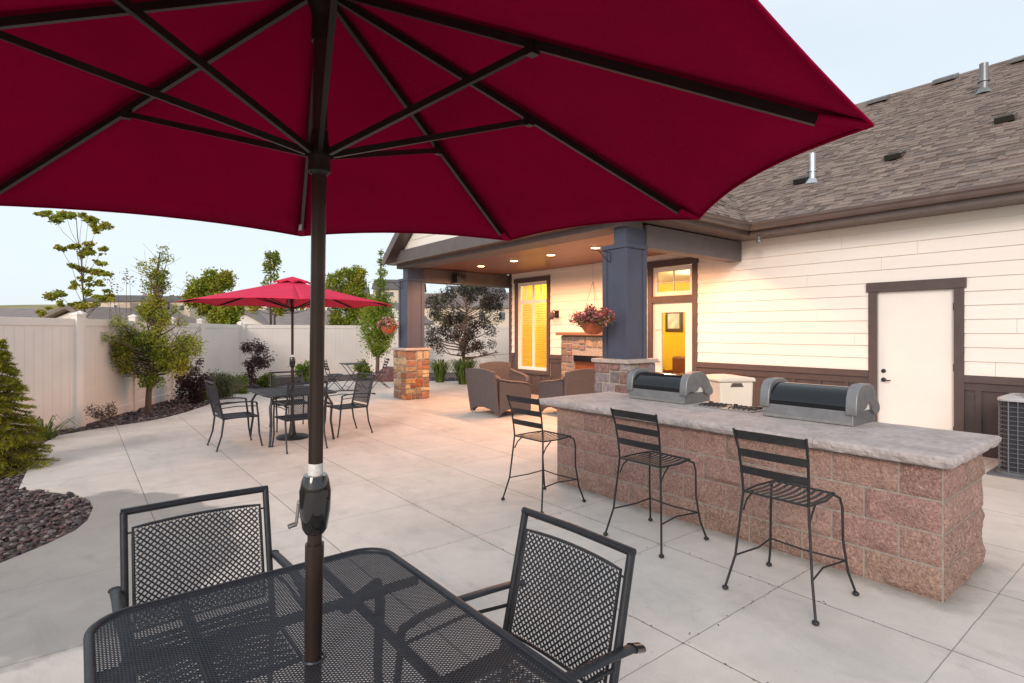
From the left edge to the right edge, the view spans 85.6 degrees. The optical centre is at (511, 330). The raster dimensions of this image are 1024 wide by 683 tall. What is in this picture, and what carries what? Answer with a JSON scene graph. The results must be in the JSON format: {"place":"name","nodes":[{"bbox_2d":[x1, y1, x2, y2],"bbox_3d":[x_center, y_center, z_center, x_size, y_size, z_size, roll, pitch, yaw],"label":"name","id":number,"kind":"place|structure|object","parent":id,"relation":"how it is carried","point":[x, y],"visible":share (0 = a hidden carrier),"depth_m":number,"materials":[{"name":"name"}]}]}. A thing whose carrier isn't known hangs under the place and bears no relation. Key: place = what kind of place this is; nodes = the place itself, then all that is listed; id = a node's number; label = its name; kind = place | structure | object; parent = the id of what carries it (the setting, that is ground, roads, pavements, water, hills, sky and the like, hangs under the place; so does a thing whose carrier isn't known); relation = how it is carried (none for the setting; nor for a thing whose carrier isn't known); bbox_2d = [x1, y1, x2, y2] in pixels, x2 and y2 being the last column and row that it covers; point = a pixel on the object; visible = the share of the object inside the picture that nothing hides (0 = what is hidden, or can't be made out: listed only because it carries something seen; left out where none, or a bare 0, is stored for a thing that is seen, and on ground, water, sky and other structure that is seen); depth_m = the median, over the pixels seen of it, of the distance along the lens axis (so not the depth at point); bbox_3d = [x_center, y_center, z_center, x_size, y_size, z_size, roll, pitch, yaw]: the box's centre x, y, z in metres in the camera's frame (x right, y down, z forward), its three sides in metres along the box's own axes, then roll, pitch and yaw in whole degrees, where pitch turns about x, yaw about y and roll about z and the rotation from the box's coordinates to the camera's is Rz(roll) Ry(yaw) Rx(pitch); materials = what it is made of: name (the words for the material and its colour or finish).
{"place":"outdoors","nodes":[
{"label":"outdoors","id":0,"kind":"place"},
{"bbox_2d":[163,296,208,323],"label":"house","id":1,"kind":"structure","parent":0,"point":[183,310],"depth_m":115.28,"materials":[{"name":"beige"}]},
{"bbox_2d":[0,294,372,322],"bbox_3d":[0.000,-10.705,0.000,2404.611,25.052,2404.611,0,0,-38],"label":"ground","id":2,"kind":"structure","parent":0,"point":[27,306],"depth_m":216.30,"materials":[{"name":"green plant"}]},
{"bbox_2d":[0,304,123,317],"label":"house","id":3,"kind":"structure","parent":2,"relation":"on","point":[13,312],"depth_m":32.77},
{"bbox_2d":[32,210,115,317],"bbox_3d":[-9.792,-0.541,12.367,2.305,4.447,1.054,0,0,0],"label":"maple tree","id":4,"kind":"object","parent":2,"relation":"on","point":[60,217],"visible":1,"depth_m":12.26,"materials":[{"name":"green plant"}]},
{"bbox_2d":[38,303,206,323],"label":"house","id":5,"kind":"structure","parent":2,"relation":"on","point":[101,313],"depth_m":28.11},
{"bbox_2d":[82,294,169,306],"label":"house","id":6,"kind":"structure","parent":2,"relation":"on","point":[134,299],"depth_m":106.35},
{"bbox_2d":[102,268,191,320],"bbox_3d":[-8.390,0.091,12.359,2.289,2.975,1.112,0,0,6],"label":"bare shrub","id":7,"kind":"object","parent":2,"relation":"on","point":[125,279],"visible":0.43,"depth_m":12.51,"materials":[{"name":"green plant"}]},
{"bbox_2d":[177,267,247,324],"bbox_3d":[-11.789,-0.436,21.936,2.676,4.249,1.339,0,0,3],"label":"round tree","id":8,"kind":"object","parent":2,"relation":"on","point":[214,282],"visible":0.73,"depth_m":21.71,"materials":[{"name":"green plant"}]},
{"bbox_2d":[237,307,269,324],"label":"house","id":9,"kind":"structure","parent":2,"relation":"on","point":[257,319],"depth_m":36.53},
{"bbox_2d":[260,249,285,324],"bbox_3d":[-10.413,-1.522,23.940,1.210,4.268,0.746,0,0,2],"label":"slim tree","id":10,"kind":"object","parent":2,"relation":"on","point":[269,266],"visible":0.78,"depth_m":23.92,"materials":[{"name":"green plant"}]},
{"bbox_2d":[246,306,309,324],"bbox_3d":[-10.717,-0.729,25.992,3.999,2.796,1.187,0,0,3],"label":"hedge tree","id":11,"kind":"object","parent":2,"relation":"on","point":[276,311],"visible":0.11,"depth_m":25.94,"materials":[{"name":"green plant"}]},
{"bbox_2d":[245,307,332,324],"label":"house","id":12,"kind":"structure","parent":2,"relation":"on","point":[301,318],"depth_m":38.32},
{"bbox_2d":[294,307,354,324],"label":"house","id":13,"kind":"structure","parent":2,"relation":"on","point":[326,308],"depth_m":115.69,"materials":[{"name":"beige"}]},
{"bbox_2d":[325,286,369,320],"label":"house","id":14,"kind":"structure","parent":2,"relation":"on","point":[368,290],"depth_m":149.07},
{"bbox_2d":[325,264,371,324],"bbox_3d":[-7.946,-1.186,26.971,2.752,4.236,1.589,0,0,-7],"label":"bushy tree","id":15,"kind":"object","parent":2,"relation":"on","point":[354,283],"visible":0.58,"depth_m":26.83,"materials":[{"name":"green plant"}]},
{"bbox_2d":[360,301,434,325],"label":"house","id":16,"kind":"structure","parent":2,"relation":"on","point":[428,322],"depth_m":60.47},
{"bbox_2d":[371,279,426,302],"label":"house","id":17,"kind":"structure","parent":2,"relation":"on","point":[393,288],"depth_m":135.47,"materials":[{"name":"beige"}]},
{"bbox_2d":[425,293,472,325],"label":"house","id":18,"kind":"structure","parent":2,"relation":"on","point":[448,305],"depth_m":85.99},
{"bbox_2d":[451,286,505,292],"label":"house","id":19,"kind":"structure","parent":2,"relation":"on","point":[490,289],"depth_m":108.87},
{"bbox_2d":[469,292,508,325],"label":"house","id":20,"kind":"structure","parent":2,"relation":"on","point":[506,315],"depth_m":81.13,"materials":[{"name":"beige"}]},
{"bbox_2d":[499,312,505,319],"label":"window frame","id":21,"kind":"structure","parent":20,"relation":"in","point":[504,316],"depth_m":80.92,"materials":[{"name":"white"}]},
{"bbox_2d":[0,372,457,562],"bbox_3d":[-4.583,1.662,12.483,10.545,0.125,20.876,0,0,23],"label":"gravel","id":22,"kind":"structure","parent":0,"point":[167,408],"depth_m":5.34,"materials":[{"name":"grey gravel"}]},
{"bbox_2d":[0,338,60,479],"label":"spruce tree","id":23,"kind":"object","parent":22,"relation":"on","point":[17,438],"visible":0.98,"depth_m":6.64,"materials":[{"name":"green plant"}]},
{"bbox_2d":[0,312,84,432],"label":"vinyl fence","id":24,"kind":"object","parent":22,"relation":"on","point":[48,355],"visible":0.73,"depth_m":8.92,"materials":[{"name":"white plastic"}]},
{"bbox_2d":[19,415,81,439],"bbox_3d":[-7.141,1.492,8.345,1.136,0.396,1.156,0,0,-38],"label":"daylily","id":25,"kind":"object","parent":22,"relation":"on","point":[49,431],"visible":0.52,"depth_m":8.48,"materials":[{"name":"green plant"}]},
{"bbox_2d":[84,401,117,427],"bbox_3d":[-6.932,1.421,9.380,0.630,0.527,0.333,0,0,-1],"label":"dwarf shrub","id":26,"kind":"object","parent":22,"relation":"on","point":[110,413],"visible":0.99,"depth_m":9.37,"materials":[{"name":"brown plant"}]},
{"bbox_2d":[77,311,202,425],"bbox_3d":[-7.993,0.675,12.342,0.144,2.050,5.972,0,0,-12],"label":"vinyl fence","id":27,"kind":"object","parent":22,"relation":"on","point":[104,384],"visible":0.51,"depth_m":10.54,"materials":[{"name":"white plastic"}]},
{"bbox_2d":[101,244,207,412],"bbox_3d":[-7.189,-0.076,10.841,2.186,3.525,1.457,0,0,-31],"label":"tall bush","id":28,"kind":"object","parent":22,"relation":"on","point":[152,351],"visible":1,"depth_m":10.96,"materials":[{"name":"green plant"}]},
{"bbox_2d":[167,359,213,403],"bbox_3d":[-7.286,1.172,12.603,0.954,1.124,0.754,0,0,-19],"label":"purple shrub","id":29,"kind":"object","parent":22,"relation":"on","point":[188,384],"visible":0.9,"depth_m":12.53,"materials":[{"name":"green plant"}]},
{"bbox_2d":[196,391,209,402],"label":"round shrub","id":30,"kind":"object","parent":22,"relation":"on","point":[206,397],"visible":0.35,"depth_m":12.74,"materials":[{"name":"green plant"}]},
{"bbox_2d":[203,320,242,378],"bbox_3d":[-8.868,0.685,16.942,0.144,2.030,3.502,0,0,-10],"label":"vinyl fence","id":31,"kind":"object","parent":22,"relation":"on","point":[223,354],"visible":0.66,"depth_m":16.91,"materials":[{"name":"white plastic"}]},
{"bbox_2d":[201,369,246,397],"bbox_3d":[-7.029,1.387,13.578,1.222,0.982,0.748,0,0,-4],"label":"lavender bush","id":32,"kind":"object","parent":22,"relation":"on","point":[227,385],"visible":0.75,"depth_m":13.48,"materials":[{"name":"green plant"}]},
{"bbox_2d":[233,373,249,393],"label":"round shrub","id":33,"kind":"object","parent":22,"relation":"on","point":[243,391],"visible":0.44,"depth_m":14.55,"materials":[{"name":"green plant"}]},
{"bbox_2d":[239,338,276,388],"bbox_3d":[-7.181,0.944,15.610,1.161,1.508,0.584,0,0,1],"label":"purple shrub","id":34,"kind":"object","parent":22,"relation":"on","point":[258,361],"visible":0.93,"depth_m":15.55,"materials":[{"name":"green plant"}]},
{"bbox_2d":[255,372,277,387],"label":"round shrub","id":35,"kind":"object","parent":22,"relation":"on","point":[263,381],"visible":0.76,"depth_m":16.09,"materials":[{"name":"green plant"}]},
{"bbox_2d":[294,360,308,381],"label":"round shrub","id":36,"kind":"object","parent":22,"relation":"on","point":[303,368],"visible":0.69,"depth_m":17.12,"materials":[{"name":"green plant"}]},
{"bbox_2d":[242,323,372,377],"bbox_3d":[-7.220,0.705,19.923,4.642,1.990,0.144,0,0,-35],"label":"vinyl fence","id":37,"kind":"object","parent":22,"relation":"on","point":[342,344],"visible":0.52,"depth_m":19.73,"materials":[{"name":"white plastic"}]},
{"bbox_2d":[351,359,373,379],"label":"round shrub","id":38,"kind":"object","parent":22,"relation":"on","point":[367,369],"visible":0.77,"depth_m":18.29,"materials":[{"name":"green plant"}]},
{"bbox_2d":[354,249,397,371],"bbox_3d":[-4.537,-0.561,18.654,1.690,4.489,1.574,0,0,-38],"label":"columnar tree","id":39,"kind":"object","parent":22,"relation":"on","point":[378,347],"visible":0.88,"depth_m":18.47,"materials":[{"name":"green plant"}]},
{"bbox_2d":[375,366,393,381],"bbox_3d":[-4.139,1.458,18.284,0.834,0.600,0.782,0,0,-38],"label":"boulder","id":40,"kind":"object","parent":22,"relation":"on","point":[388,376],"visible":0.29,"depth_m":17.99,"materials":[{"name":"stone"}]},
{"bbox_2d":[373,326,508,373],"bbox_3d":[-1.658,0.705,21.905,7.514,1.990,0.144,0,0,-11],"label":"vinyl fence","id":41,"kind":"object","parent":22,"relation":"on","point":[502,342],"visible":0.16,"depth_m":21.91,"materials":[{"name":"white plastic"}]},
{"bbox_2d":[0,381,1023,682],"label":"patio","id":42,"kind":"structure","parent":0,"point":[412,485],"depth_m":4.12,"materials":[{"name":"concrete"}]},
{"bbox_2d":[107,485,304,682],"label":"patio chair","id":43,"kind":"object","parent":42,"relation":"on","point":[119,597],"visible":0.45,"depth_m":2.30,"materials":[{"name":"grey metal"}]},
{"bbox_2d":[204,380,262,451],"bbox_3d":[-4.001,1.177,7.945,0.648,0.947,0.636,0,0,-40],"label":"patio chair","id":44,"kind":"object","parent":42,"relation":"on","point":[213,396],"visible":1,"depth_m":7.89,"materials":[{"name":"grey metal"}]},
{"bbox_2d":[177,276,391,440],"bbox_3d":[-3.387,0.404,8.531,2.888,2.492,2.888,0,0,43],"label":"patio umbrella","id":45,"kind":"object","parent":42,"relation":"on","point":[292,293],"visible":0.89,"depth_m":8.40,"materials":[{"name":"red fabric"}]},
{"bbox_2d":[269,371,307,431],"bbox_3d":[-3.774,1.177,9.415,0.636,0.947,0.648,0,0,-34],"label":"patio chair","id":46,"kind":"object","parent":42,"relation":"on","point":[280,401],"visible":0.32,"depth_m":9.57,"materials":[{"name":"grey metal"}]},
{"bbox_2d":[247,385,336,446],"bbox_3d":[-3.425,1.284,8.578,1.026,0.732,1.336,0,0,-38],"label":"patio table","id":47,"kind":"object","parent":42,"relation":"on","point":[274,393],"visible":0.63,"depth_m":8.42,"materials":[{"name":"grey metal"}]},
{"bbox_2d":[271,381,330,453],"bbox_3d":[-2.993,1.177,7.806,0.636,0.947,0.648,0,0,-41],"label":"patio chair","id":48,"kind":"object","parent":42,"relation":"on","point":[288,417],"visible":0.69,"depth_m":7.57,"materials":[{"name":"grey metal"}]},
{"bbox_2d":[83,547,579,682],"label":"patio table","id":49,"kind":"object","parent":42,"relation":"on","point":[198,649],"visible":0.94,"depth_m":1.69,"materials":[{"name":"metal"}]},
{"bbox_2d":[324,359,343,389],"bbox_3d":[-4.949,1.212,15.282,0.552,0.888,0.400,0,0,-33],"label":"folding chair","id":50,"kind":"object","parent":42,"relation":"on","point":[327,368],"visible":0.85,"depth_m":15.18,"materials":[{"name":"metal"}]},
{"bbox_2d":[325,373,375,437],"bbox_3d":[-2.656,1.177,8.982,0.648,0.947,0.636,0,0,-42],"label":"patio chair","id":51,"kind":"object","parent":42,"relation":"on","point":[352,405],"visible":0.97,"depth_m":9.02,"materials":[{"name":"grey metal"}]},
{"bbox_2d":[339,362,368,389],"bbox_3d":[-4.457,1.283,15.598,0.660,0.745,0.660,0,0,-33],"label":"bistro table","id":52,"kind":"object","parent":42,"relation":"on","point":[357,363],"visible":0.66,"depth_m":15.48,"materials":[{"name":"metal"}]},
{"bbox_2d":[370,357,389,387],"bbox_3d":[-3.826,1.212,15.911,0.552,0.888,0.400,0,0,-26],"label":"folding chair","id":53,"kind":"object","parent":42,"relation":"on","point":[383,366],"visible":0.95,"depth_m":15.90,"materials":[{"name":"metal"}]},
{"bbox_2d":[0,0,873,682],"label":"patio umbrella","id":54,"kind":"object","parent":42,"relation":"on","point":[320,120],"visible":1,"depth_m":1.62,"materials":[{"name":"red fabric"}]},
{"bbox_2d":[429,359,452,382],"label":"grass clump","id":55,"kind":"object","parent":42,"relation":"on","point":[440,369],"visible":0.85,"depth_m":17.66,"materials":[{"name":"green plant"}]},
{"bbox_2d":[447,358,482,384],"bbox_3d":[-1.507,1.261,17.237,1.397,0.858,1.306,0,0,-38],"label":"grass clump","id":56,"kind":"object","parent":42,"relation":"on","point":[460,367],"visible":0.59,"depth_m":17.01,"materials":[{"name":"green plant"}]},
{"bbox_2d":[425,285,508,363],"bbox_3d":[-1.441,-0.063,17.578,2.990,3.505,1.338,0,0,2],"label":"plum tree","id":57,"kind":"object","parent":42,"relation":"on","point":[487,300],"visible":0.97,"depth_m":17.53,"materials":[{"name":"purple plant"}]},
{"bbox_2d":[465,368,532,417],"bbox_3d":[-0.273,1.188,11.059,0.966,0.925,1.049,0,0,-35],"label":"wicker armchair","id":58,"kind":"object","parent":42,"relation":"on","point":[486,388],"visible":0.88,"depth_m":10.69,"materials":[{"name":"wicker"}]},
{"bbox_2d":[479,361,529,382],"bbox_3d":[-0.180,1.188,12.858,0.839,0.925,0.966,0,0,-30],"label":"wicker armchair","id":59,"kind":"object","parent":42,"relation":"on","point":[503,370],"visible":0.21,"depth_m":13.18,"materials":[{"name":"wicker"}]},
{"bbox_2d":[393,507,645,682],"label":"patio chair","id":60,"kind":"object","parent":42,"relation":"on","point":[515,584],"visible":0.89,"depth_m":1.95,"materials":[{"name":"grey metal"}]},
{"bbox_2d":[501,394,585,512],"bbox_3d":[0.303,1.131,5.365,0.602,1.038,0.591,0,0,-40],"label":"bar stool","id":61,"kind":"object","parent":42,"relation":"on","point":[538,438],"visible":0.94,"depth_m":5.27,"materials":[{"name":"metal"}]},
{"bbox_2d":[537,369,594,411],"bbox_3d":[1.134,1.188,11.043,0.881,0.925,0.966,0,0,-34],"label":"wicker armchair","id":62,"kind":"object","parent":42,"relation":"on","point":[578,381],"visible":0.61,"depth_m":10.69,"materials":[{"name":"wicker"}]},
{"bbox_2d":[555,332,601,380],"bbox_3d":[1.809,0.840,12.350,0.550,1.620,1.880,0,0,-38],"label":"fireplace","id":63,"kind":"object","parent":42,"relation":"on","point":[579,350],"visible":0.27,"depth_m":12.49,"materials":[{"name":"brown stone"}]},
{"bbox_2d":[603,408,708,557],"bbox_3d":[1.143,1.131,4.409,0.602,1.038,0.591,0,0,-37],"label":"bar stool","id":64,"kind":"object","parent":42,"relation":"on","point":[655,448],"visible":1,"depth_m":4.32,"materials":[{"name":"metal"}]},
{"bbox_2d":[383,55,1023,458],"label":"clubhouse","id":65,"kind":"structure","parent":42,"relation":"on","point":[885,255],"depth_m":8.81,"materials":[{"name":"beige"}]},
{"bbox_2d":[452,274,465,283],"bbox_3d":[-1.395,-1.330,14.128,0.318,0.240,0.335,0,0,32],"label":"wall speaker","id":66,"kind":"object","parent":65,"relation":"attached to","point":[458,278],"depth_m":14.01,"materials":[{"name":"black plastic"}]},
{"bbox_2d":[514,275,550,374],"bbox_3d":[0.514,-0.140,14.473,0.060,2.520,1.450,0,0,-38],"label":"window frame","id":67,"kind":"structure","parent":65,"relation":"in","point":[541,278],"depth_m":14.21,"materials":[{"name":"wood"}]},
{"bbox_2d":[519,281,545,370],"bbox_3d":[0.571,-0.130,14.518,0.045,2.290,1.190,0,0,-38],"label":"window","id":68,"kind":"structure","parent":65,"relation":"in","point":[533,301],"depth_m":14.53,"materials":[{"name":"white paint"}]},
{"bbox_2d":[592,247,610,262],"bbox_3d":[1.310,-1.115,8.103,0.391,0.194,0.012,0,0,-38],"label":"plant bracket","id":69,"kind":"object","parent":65,"relation":"attached to","point":[602,254],"visible":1,"depth_m":8.12,"materials":[{"name":"metal"}]},
{"bbox_2d":[568,282,614,333],"bbox_3d":[1.167,-0.565,7.956,0.632,1.230,0.764,0,0,-9],"label":"hanging basket","id":70,"kind":"object","parent":69,"relation":"hanging from","point":[593,323],"visible":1,"depth_m":7.86,"materials":[{"name":"ceramic"}]},
{"bbox_2d":[654,302,691,372],"bbox_3d":[3.223,0.535,11.089,0.115,2.200,0.940,0,0,-38],"label":"door","id":71,"kind":"structure","parent":65,"relation":"in","point":[686,307],"depth_m":11.18,"materials":[{"name":"white paint"}]},
{"bbox_2d":[654,264,691,296],"bbox_3d":[3.250,-1.005,11.111,0.045,0.580,0.940,0,0,-38],"label":"transom window","id":72,"kind":"structure","parent":65,"relation":"in","point":[684,267],"depth_m":11.11,"materials":[{"name":"white paint"}]},
{"bbox_2d":[665,312,682,331],"bbox_3d":[4.545,-0.280,15.531,0.034,0.600,0.560,0,0,-38],"label":"framed picture","id":73,"kind":"object","parent":65,"relation":"attached to","point":[673,321],"visible":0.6,"depth_m":15.50,"materials":[{"name":"brown wood"}]},
{"bbox_2d":[663,356,684,373],"bbox_3d":[4.203,1.155,14.117,0.780,0.980,0.900,0,0,-38],"label":"lounge chair","id":74,"kind":"object","parent":65,"relation":"on","point":[678,364],"visible":0.17,"depth_m":14.39,"materials":[{"name":"brown leather"}]},
{"bbox_2d":[878,289,953,430],"bbox_3d":[5.737,0.530,7.876,0.104,2.210,0.918,0,0,-38],"label":"door","id":75,"kind":"structure","parent":65,"relation":"in","point":[916,328],"depth_m":7.87,"materials":[{"name":"metal"}]},
{"bbox_3d":[-2.825,-1.115,13.362,0.391,0.194,0.012,0,0,-38],"label":"plant bracket","id":76,"kind":"object","parent":65,"relation":"attached to","visible":0},
{"bbox_2d":[376,282,398,333],"bbox_3d":[-2.949,-0.550,13.235,0.625,1.240,0.542,0,0,-38],"label":"hanging basket","id":77,"kind":"object","parent":76,"relation":"hanging from","point":[389,328],"visible":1,"depth_m":13.15,"materials":[{"name":"ceramic"}]},
{"bbox_2d":[706,374,755,405],"bbox_3d":[3.137,1.147,8.064,0.563,1.005,0.570,0,0,-8],"label":"storage box","id":78,"kind":"object","parent":42,"relation":"on","point":[732,389],"visible":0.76,"depth_m":7.81,"materials":[{"name":"white plastic"}]},
{"bbox_2d":[539,391,1001,602],"bbox_3d":[1.898,1.199,5.060,1.182,0.902,3.731,0,0,-38],"label":"bar counter","id":79,"kind":"object","parent":42,"relation":"on","point":[912,501],"visible":0.84,"depth_m":3.98,"materials":[{"name":"brown stone"}]},
{"bbox_2d":[626,368,712,404],"bbox_3d":[1.717,0.588,6.056,0.498,0.325,0.780,0,0,-38],"label":"grill","id":80,"kind":"object","parent":79,"relation":"on","point":[676,388],"visible":1,"depth_m":5.84,"materials":[{"name":"metal"}]},
{"bbox_2d":[693,401,763,412],"bbox_3d":[2.130,0.733,5.389,0.350,0.034,0.600,0,0,-38],"label":"side burner","id":81,"kind":"object","parent":79,"relation":"on","point":[730,407],"visible":0.97,"depth_m":5.32,"materials":[{"name":"metal"}]},
{"bbox_2d":[760,377,879,426],"bbox_3d":[2.629,0.588,4.751,0.498,0.325,0.780,0,0,-38],"label":"grill","id":82,"kind":"object","parent":79,"relation":"on","point":[853,405],"visible":1,"depth_m":4.55,"materials":[{"name":"metal"}]},
{"bbox_2d":[722,428,859,625],"bbox_3d":[1.752,1.131,3.489,0.602,1.038,0.591,0,0,-38],"label":"bar stool","id":83,"kind":"object","parent":42,"relation":"on","point":[783,478],"visible":1,"depth_m":3.39,"materials":[{"name":"metal"}]},
{"bbox_2d":[986,393,1023,479],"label":"air conditioner","id":84,"kind":"object","parent":42,"relation":"on","point":[1011,465],"visible":0.98,"depth_m":6.27,"materials":[{"name":"grey metal"}]},
{"bbox_2d":[0,0,1023,304],"label":"sky","id":85,"kind":"structure","parent":0,"point":[870,49],"materials":[{"name":"white"}]}
]}

